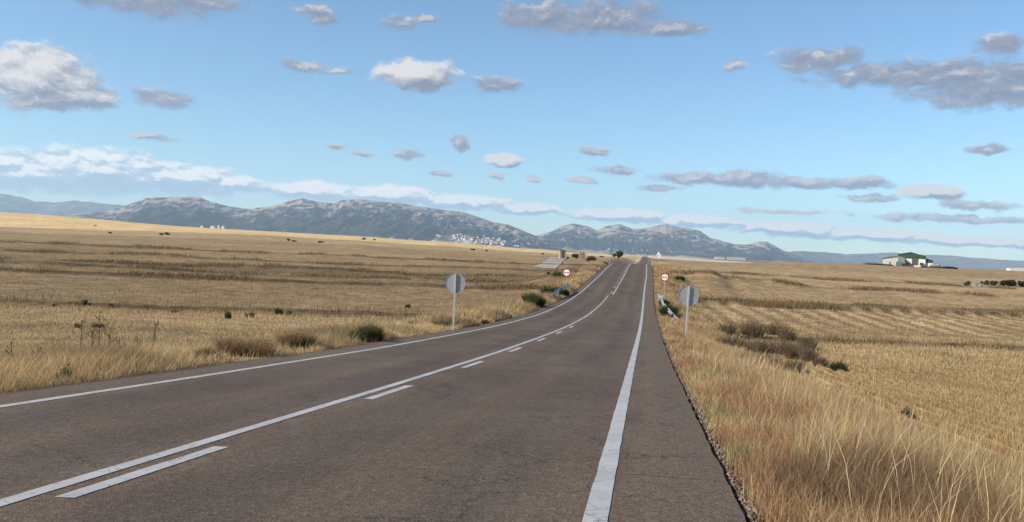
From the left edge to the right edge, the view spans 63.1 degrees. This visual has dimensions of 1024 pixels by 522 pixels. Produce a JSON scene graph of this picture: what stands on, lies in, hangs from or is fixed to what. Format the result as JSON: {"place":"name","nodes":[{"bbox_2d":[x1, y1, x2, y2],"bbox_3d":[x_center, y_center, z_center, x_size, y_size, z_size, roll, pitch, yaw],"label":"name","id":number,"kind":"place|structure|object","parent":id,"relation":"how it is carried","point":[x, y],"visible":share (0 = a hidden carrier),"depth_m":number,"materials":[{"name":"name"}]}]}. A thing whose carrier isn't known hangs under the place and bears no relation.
{"place":"outdoors","nodes":[
{"label":"outdoors","id":0,"kind":"place"},
{"bbox_2d":[0,194,126,214],"bbox_3d":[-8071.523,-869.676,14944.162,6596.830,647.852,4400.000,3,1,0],"label":"hills","id":1,"kind":"structure","parent":0,"point":[12,204],"depth_m":15142.96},
{"bbox_2d":[54,197,577,252],"bbox_3d":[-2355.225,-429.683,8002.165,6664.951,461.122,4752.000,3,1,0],"label":"mountain","id":2,"kind":"structure","parent":0,"point":[377,219],"depth_m":7589.19,"materials":[{"name":"grey stone"}]},
{"bbox_2d":[0,257,745,521],"bbox_3d":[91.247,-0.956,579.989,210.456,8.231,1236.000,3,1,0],"label":"road","id":3,"kind":"structure","parent":0,"point":[575,406],"depth_m":8.35,"materials":[{"name":"grey asphalt"}]},
{"bbox_2d":[0,212,1023,520],"bbox_3d":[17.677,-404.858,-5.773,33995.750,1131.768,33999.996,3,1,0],"label":"ground","id":4,"kind":"structure","parent":0,"point":[94,238],"depth_m":122.64,"materials":[{"name":"beige plant"}]},
{"bbox_2d":[4,339,14,357],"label":"dry stalk","id":5,"kind":"object","parent":4,"relation":"on","point":[9,349],"visible":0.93,"depth_m":12.47,"materials":[{"name":"brown plant"}]},
{"bbox_2d":[31,344,43,357],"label":"dry stalk","id":6,"kind":"object","parent":4,"relation":"on","point":[38,351],"visible":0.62,"depth_m":13.24,"materials":[{"name":"brown plant"}]},
{"bbox_2d":[55,359,74,382],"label":"weed","id":7,"kind":"object","parent":4,"relation":"on","point":[65,370],"visible":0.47,"depth_m":11.86,"materials":[{"name":"green plant"}]},
{"bbox_2d":[72,317,88,347],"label":"dry stalk","id":8,"kind":"object","parent":4,"relation":"on","point":[81,330],"visible":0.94,"depth_m":16.27,"materials":[{"name":"brown plant"}]},
{"bbox_2d":[81,299,88,304],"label":"weed","id":9,"kind":"object","parent":4,"relation":"on","point":[84,302],"visible":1,"depth_m":43.22,"materials":[{"name":"plant"}]},
{"bbox_2d":[86,328,97,349],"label":"dry stalk","id":10,"kind":"object","parent":4,"relation":"on","point":[93,336],"visible":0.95,"depth_m":14.77,"materials":[{"name":"brown plant"}]},
{"bbox_2d":[91,321,105,327],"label":"weed","id":11,"kind":"object","parent":4,"relation":"on","point":[97,325],"visible":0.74,"depth_m":27.76,"materials":[{"name":"brown plant"}]},
{"bbox_2d":[89,311,107,348],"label":"dry stalk","id":12,"kind":"object","parent":4,"relation":"on","point":[99,327],"visible":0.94,"depth_m":16.76,"materials":[{"name":"brown plant"}]},
{"bbox_2d":[104,326,116,351],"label":"dry stalk","id":13,"kind":"object","parent":4,"relation":"on","point":[109,336],"visible":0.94,"depth_m":17.42,"materials":[{"name":"brown plant"}]},
{"bbox_2d":[148,321,159,343],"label":"dry stalk","id":14,"kind":"object","parent":4,"relation":"on","point":[154,331],"visible":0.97,"depth_m":17.82,"materials":[{"name":"brown plant"}]},
{"bbox_2d":[187,345,225,361],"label":"weed clump","id":15,"kind":"object","parent":4,"relation":"on","point":[208,352],"visible":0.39,"depth_m":16.30,"materials":[{"name":"brown plant"}]},
{"bbox_2d":[225,310,231,318],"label":"weed","id":16,"kind":"object","parent":4,"relation":"on","point":[228,315],"visible":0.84,"depth_m":37.20,"materials":[{"name":"green plant"}]},
{"bbox_2d":[208,333,278,356],"bbox_3d":[-5.827,1.830,18.401,1.652,0.545,1.434,3,1,0],"label":"weed clump","id":17,"kind":"object","parent":4,"relation":"on","point":[253,346],"visible":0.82,"depth_m":18.07,"materials":[{"name":"brown plant"}]},
{"bbox_2d":[244,311,254,317],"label":"weed","id":18,"kind":"object","parent":4,"relation":"on","point":[251,314],"visible":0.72,"depth_m":39.62,"materials":[{"name":"brown plant"}]},
{"bbox_2d":[275,307,283,314],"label":"weed","id":19,"kind":"object","parent":4,"relation":"on","point":[278,311],"visible":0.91,"depth_m":43.63,"materials":[{"name":"green plant"}]},
{"bbox_2d":[0,253,578,360],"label":"stubble","id":20,"kind":"object","parent":4,"relation":"on","point":[28,310],"visible":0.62,"depth_m":38.40,"materials":[{"name":"beige plant"}]},
{"bbox_2d":[275,328,322,349],"bbox_3d":[-5.402,1.956,21.015,1.326,0.587,1.008,2,1,-39],"label":"weed clump","id":21,"kind":"object","parent":4,"relation":"on","point":[296,339],"visible":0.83,"depth_m":20.86,"materials":[{"name":"brown plant"}]},
{"bbox_2d":[0,261,605,392],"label":"roadside grass","id":22,"kind":"structure","parent":4,"relation":"on","point":[17,373],"depth_m":15.35,"materials":[{"name":"beige plant"}]},
{"bbox_2d":[348,322,387,341],"bbox_3d":[-4.367,2.145,25.143,1.311,0.649,1.132,3,1,0],"label":"bush","id":23,"kind":"object","parent":4,"relation":"on","point":[373,333],"visible":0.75,"depth_m":25.04,"materials":[{"name":"green plant"}]},
{"bbox_2d":[433,318,452,326],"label":"bush","id":24,"kind":"object","parent":4,"relation":"on","point":[442,323],"visible":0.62,"depth_m":36.14,"materials":[{"name":"beige plant"}]},
{"bbox_2d":[445,273,464,329],"bbox_3d":[-2.359,1.944,34.000,0.830,2.923,0.084,3,1,0],"label":"road sign","id":25,"kind":"object","parent":4,"relation":"on","point":[454,283],"visible":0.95,"depth_m":34.02,"materials":[{"name":"metal"}]},
{"bbox_2d":[480,319,489,323],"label":"bush","id":26,"kind":"object","parent":4,"relation":"on","point":[486,321],"visible":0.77,"depth_m":41.56,"materials":[{"name":"plant"}]},
{"bbox_2d":[0,239,1023,350],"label":"bank weeds","id":27,"kind":"object","parent":4,"relation":"on","point":[790,304],"visible":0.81,"depth_m":110.06,"materials":[{"name":"brown plant"}]},
{"bbox_2d":[521,291,548,306],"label":"bush","id":28,"kind":"object","parent":4,"relation":"on","point":[534,298],"visible":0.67,"depth_m":64.50,"materials":[{"name":"green plant"}]},
{"bbox_2d":[539,284,562,295],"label":"bush","id":29,"kind":"object","parent":4,"relation":"on","point":[545,290],"visible":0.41,"depth_m":82.00,"materials":[{"name":"green plant"}]},
{"bbox_2d":[546,270,561,274],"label":"bush","id":30,"kind":"object","parent":4,"relation":"on","point":[558,272],"visible":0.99,"depth_m":116.68,"materials":[{"name":"green plant"}]},
{"bbox_2d":[548,284,568,299],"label":"guardrail","id":31,"kind":"object","parent":4,"relation":"on","point":[561,288],"visible":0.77,"depth_m":80.75,"materials":[{"name":"metal"}]},
{"bbox_2d":[559,250,565,258],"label":"hut","id":32,"kind":"object","parent":4,"relation":"on","point":[562,253],"visible":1,"depth_m":225.99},
{"bbox_2d":[561,289,569,295],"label":"bush","id":33,"kind":"object","parent":4,"relation":"on","point":[566,292],"visible":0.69,"depth_m":83.16,"materials":[{"name":"green plant"}]},
{"bbox_2d":[562,268,570,282],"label":"road sign","id":34,"kind":"object","parent":4,"relation":"on","point":[566,272],"visible":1,"depth_m":91.02,"materials":[{"name":"metal"}]},
{"bbox_2d":[579,251,584,258],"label":"ruined wall","id":35,"kind":"structure","parent":4,"relation":"on","point":[582,255],"depth_m":225.99,"materials":[{"name":"brown brick"}]},
{"bbox_2d":[616,250,622,257],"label":"tree","id":36,"kind":"object","parent":4,"relation":"on","point":[619,254],"visible":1,"depth_m":494.26,"materials":[{"name":"green plant"}]},
{"bbox_2d":[660,273,668,289],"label":"road sign","id":37,"kind":"object","parent":4,"relation":"on","point":[664,277],"visible":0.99,"depth_m":82.02,"materials":[{"name":"metal"}]},
{"bbox_2d":[659,299,672,305],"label":"bush","id":38,"kind":"object","parent":4,"relation":"on","point":[665,302],"visible":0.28,"depth_m":73.22,"materials":[{"name":"green plant"}]},
{"bbox_2d":[657,294,677,318],"bbox_3d":[12.128,3.894,66.072,0.531,1.373,28.208,3,1,7],"label":"guardrail","id":39,"kind":"object","parent":4,"relation":"on","point":[669,311],"visible":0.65,"depth_m":64.13,"materials":[{"name":"metal"}]},
{"bbox_2d":[657,301,684,316],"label":"bush","id":40,"kind":"object","parent":4,"relation":"on","point":[663,311],"visible":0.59,"depth_m":59.65,"materials":[{"name":"green plant"}]},
{"bbox_2d":[666,311,685,317],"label":"bush","id":41,"kind":"object","parent":4,"relation":"on","point":[672,315],"visible":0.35,"depth_m":55.80,"materials":[{"name":"plant"}]},
{"bbox_2d":[674,276,685,280],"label":"bush","id":42,"kind":"object","parent":4,"relation":"on","point":[682,278],"visible":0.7,"depth_m":125.02,"materials":[{"name":"green plant"}]},
{"bbox_2d":[678,285,698,335],"bbox_3d":[7.133,2.386,34.000,0.850,2.801,0.084,4,1,0],"label":"road sign","id":43,"kind":"object","parent":4,"relation":"on","point":[688,295],"visible":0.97,"depth_m":34.02,"materials":[{"name":"metal"}]},
{"bbox_2d":[656,316,767,521],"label":"gravel","id":44,"kind":"structure","parent":4,"relation":"on","point":[731,476],"depth_m":7.85,"materials":[{"name":"grey gravel"}]},
{"bbox_2d":[708,316,747,337],"bbox_3d":[12.171,3.718,46.862,2.527,1.241,2.375,3,1,0],"label":"dry bush","id":45,"kind":"object","parent":4,"relation":"on","point":[730,328],"visible":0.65,"depth_m":46.64,"materials":[{"name":"brown plant"}]},
{"bbox_2d":[713,331,743,345],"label":"dry bush","id":46,"kind":"object","parent":4,"relation":"on","point":[725,340],"visible":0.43,"depth_m":34.47,"materials":[{"name":"brown plant"}]},
{"bbox_2d":[727,257,744,260],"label":"warehouse","id":47,"kind":"structure","parent":4,"relation":"on","point":[733,258],"depth_m":5199.46,"materials":[{"name":"white metal"}]},
{"bbox_2d":[727,332,761,352],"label":"dry bush","id":48,"kind":"object","parent":4,"relation":"on","point":[745,345],"visible":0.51,"depth_m":34.05,"materials":[{"name":"brown plant"}]},
{"bbox_2d":[733,315,769,337],"bbox_3d":[13.879,3.680,48.143,2.417,1.338,3.056,3,1,0],"label":"dry bush","id":49,"kind":"object","parent":4,"relation":"on","point":[757,330],"visible":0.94,"depth_m":47.70,"materials":[{"name":"brown plant"}]},
{"bbox_2d":[744,334,774,354],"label":"dry bush","id":50,"kind":"object","parent":4,"relation":"on","point":[764,347],"visible":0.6,"depth_m":36.88,"materials":[{"name":"brown plant"}]},
{"bbox_2d":[742,348,785,366],"bbox_3d":[8.216,3.163,26.924,1.884,0.800,1.323,2,1,-27],"label":"dry bush","id":51,"kind":"object","parent":4,"relation":"on","point":[768,358],"visible":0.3,"depth_m":26.94,"materials":[{"name":"brown plant"}]},
{"bbox_2d":[761,320,789,334],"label":"dry bush","id":52,"kind":"object","parent":4,"relation":"on","point":[772,328],"visible":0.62,"depth_m":52.77,"materials":[{"name":"brown plant"}]},
{"bbox_2d":[761,333,814,353],"bbox_3d":[12.592,3.784,38.712,2.981,1.132,1.962,3,1,0],"label":"dry bush","id":53,"kind":"object","parent":4,"relation":"on","point":[773,350],"visible":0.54,"depth_m":38.62,"materials":[{"name":"brown plant"}]},
{"bbox_2d":[774,324,801,340],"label":"dry bush","id":54,"kind":"object","parent":4,"relation":"on","point":[782,333],"visible":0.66,"depth_m":47.18,"materials":[{"name":"brown plant"}]},
{"bbox_2d":[776,355,810,373],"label":"dry bush","id":55,"kind":"object","parent":4,"relation":"on","point":[796,365],"visible":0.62,"depth_m":28.59,"materials":[{"name":"brown plant"}]},
{"bbox_2d":[777,338,812,359],"bbox_3d":[12.179,3.763,35.635,1.833,0.953,1.689,3,1,43],"label":"dry bush","id":56,"kind":"object","parent":4,"relation":"on","point":[793,352],"visible":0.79,"depth_m":35.53,"materials":[{"name":"brown plant"}]},
{"bbox_2d":[793,333,821,350],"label":"dry bush","id":57,"kind":"object","parent":4,"relation":"on","point":[814,342],"visible":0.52,"depth_m":41.82,"materials":[{"name":"brown plant"}]},
{"bbox_2d":[795,343,821,361],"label":"dry bush","id":58,"kind":"object","parent":4,"relation":"on","point":[808,353],"visible":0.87,"depth_m":34.48,"materials":[{"name":"brown plant"}]},
{"bbox_2d":[812,355,829,366],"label":"dry bush","id":59,"kind":"object","parent":4,"relation":"on","point":[822,361],"visible":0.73,"depth_m":32.08,"materials":[{"name":"plant"}]},
{"bbox_2d":[653,264,1023,521],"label":"roadside grass","id":60,"kind":"structure","parent":4,"relation":"on","point":[785,494],"depth_m":8.06,"materials":[{"name":"beige plant"}]},
{"bbox_2d":[829,360,849,371],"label":"bush","id":61,"kind":"object","parent":4,"relation":"on","point":[834,366],"visible":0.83,"depth_m":30.46,"materials":[{"name":"green plant"}]},
{"bbox_2d":[683,286,1023,479],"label":"stubble","id":62,"kind":"object","parent":4,"relation":"on","point":[992,417],"visible":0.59,"depth_m":28.37,"materials":[{"name":"beige plant"}]},
{"bbox_2d":[882,256,897,265],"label":"barn annex","id":63,"kind":"object","parent":4,"relation":"on","point":[891,260],"visible":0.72,"depth_m":616.68,"materials":[{"name":"white paint"}]},
{"bbox_2d":[898,256,904,265],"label":"barn porch","id":64,"kind":"object","parent":4,"relation":"on","point":[901,259],"visible":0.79,"depth_m":607.93,"materials":[{"name":"white paint"}]},
{"bbox_2d":[897,406,915,418],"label":"weed","id":65,"kind":"object","parent":4,"relation":"on","point":[904,411],"visible":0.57,"depth_m":16.55,"materials":[{"name":"plant"}]},
{"bbox_2d":[898,252,925,266],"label":"barn","id":66,"kind":"structure","parent":4,"relation":"on","point":[914,259],"depth_m":609.23,"materials":[{"name":"white metal"}]},
{"bbox_2d":[912,259,917,264],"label":"doorway","id":67,"kind":"structure","parent":66,"relation":"in","point":[914,261],"depth_m":608.86,"materials":[{"name":"metal"}]},
{"bbox_2d":[925,258,933,266],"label":"barn annex","id":68,"kind":"object","parent":4,"relation":"on","point":[928,262],"visible":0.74,"depth_m":606.85,"materials":[{"name":"white paint"}]},
{"bbox_2d":[990,280,997,284],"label":"tree","id":69,"kind":"object","parent":4,"relation":"on","point":[992,282],"visible":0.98,"depth_m":226.08,"materials":[{"name":"green plant"}]},
{"bbox_2d":[999,280,1010,285],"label":"tree","id":70,"kind":"object","parent":4,"relation":"on","point":[1004,282],"visible":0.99,"depth_m":224.94,"materials":[{"name":"green plant"}]},
{"bbox_2d":[1007,280,1017,285],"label":"tree","id":71,"kind":"object","parent":4,"relation":"on","point":[1013,283],"visible":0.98,"depth_m":224.29,"materials":[{"name":"green plant"}]},
{"bbox_2d":[1006,268,1023,270],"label":"warehouse","id":72,"kind":"structure","parent":4,"relation":"on","point":[1016,269],"depth_m":1499.81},
{"bbox_2d":[1017,281,1023,286],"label":"tree","id":73,"kind":"object","parent":4,"relation":"on","point":[1020,283],"visible":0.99,"depth_m":224.36,"materials":[{"name":"green plant"}]},
{"bbox_2d":[0,0,1023,260],"label":"sky","id":74,"kind":"structure","parent":0,"point":[831,126],"materials":[{"name":"blue"}]},
{"bbox_2d":[533,257,566,268],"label":"track","id":75,"kind":"structure","parent":0,"point":[554,264],"depth_m":244.19,"materials":[{"name":"grey concrete"}]},
{"bbox_2d":[535,224,819,262],"bbox_3d":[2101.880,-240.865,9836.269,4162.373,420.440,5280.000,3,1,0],"label":"mountain","id":76,"kind":"structure","parent":0,"point":[678,242],"depth_m":9305.13,"materials":[{"name":"grey stone"}]},
{"bbox_2d":[789,251,1023,269],"bbox_3d":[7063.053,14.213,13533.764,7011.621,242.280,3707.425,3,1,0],"label":"hills","id":77,"kind":"structure","parent":0,"point":[948,260],"depth_m":13599.02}
]}

